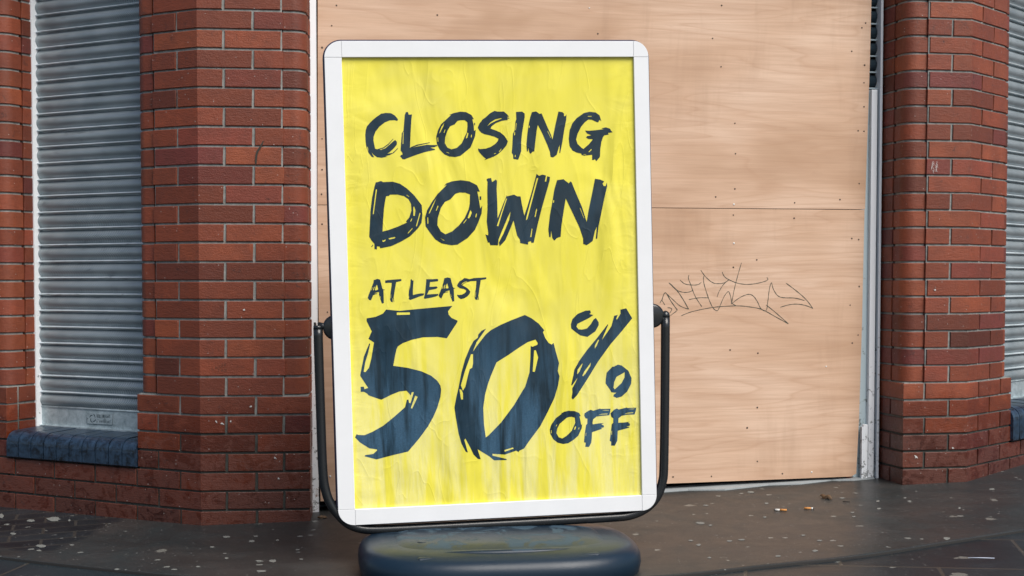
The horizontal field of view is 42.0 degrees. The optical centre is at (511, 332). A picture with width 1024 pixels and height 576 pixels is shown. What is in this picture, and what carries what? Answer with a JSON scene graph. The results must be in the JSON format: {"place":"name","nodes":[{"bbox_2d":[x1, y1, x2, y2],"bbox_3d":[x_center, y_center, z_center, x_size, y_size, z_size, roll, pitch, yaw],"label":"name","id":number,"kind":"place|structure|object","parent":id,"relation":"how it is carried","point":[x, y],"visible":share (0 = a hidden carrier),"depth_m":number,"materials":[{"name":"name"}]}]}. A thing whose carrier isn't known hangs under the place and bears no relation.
{"place":"outdoors","nodes":[
{"label":"outdoors","id":0,"kind":"place"},
{"bbox_2d":[0,532,1023,575],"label":"pavement","id":1,"kind":"structure","parent":0,"point":[1006,552],"depth_m":4.45,"materials":[{"name":"grey concrete"}]},
{"bbox_2d":[0,0,1023,524],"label":"shop building","id":2,"kind":"structure","parent":1,"relation":"on","point":[158,238],"depth_m":5.67,"materials":[{"name":"red brick"}]},
{"bbox_2d":[317,205,864,500],"bbox_3d":[0.387,0.075,5.701,2.411,1.216,0.022,0,2,-12],"label":"plywood board","id":3,"kind":"object","parent":2,"relation":"attached to","point":[763,307],"visible":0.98,"depth_m":5.84,"materials":[{"name":"beige wood"}]},
{"bbox_2d":[317,0,870,208],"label":"plywood board","id":4,"kind":"object","parent":2,"relation":"attached to","point":[759,104],"visible":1,"depth_m":5.77,"materials":[{"name":"beige wood"}]},
{"bbox_2d":[0,465,1023,575],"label":"doorstep apron","id":5,"kind":"object","parent":1,"relation":"on","point":[664,530],"visible":0.3,"depth_m":4.97,"materials":[{"name":"grey concrete"}]},
{"bbox_2d":[0,514,72,550],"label":"gum spots","id":6,"kind":"object","parent":5,"relation":"on","point":[50,518],"visible":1,"depth_m":5.40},
{"bbox_2d":[313,40,669,575],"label":"pavement sign","id":7,"kind":"object","parent":5,"relation":"on","point":[495,318],"visible":1,"depth_m":4.50,"materials":[{"name":"yellow paper"}]},
{"bbox_2d":[171,488,994,571],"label":"gum spots","id":8,"kind":"object","parent":5,"relation":"on","point":[945,538],"visible":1,"depth_m":4.82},
{"bbox_2d":[820,494,831,498],"bbox_3d":[1.302,0.681,5.533,0.024,0.018,0.070,-1,2,-28],"label":"dead leaf","id":9,"kind":"object","parent":5,"relation":"on","point":[823,496],"visible":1,"depth_m":5.52,"materials":[{"name":"brown plant"}]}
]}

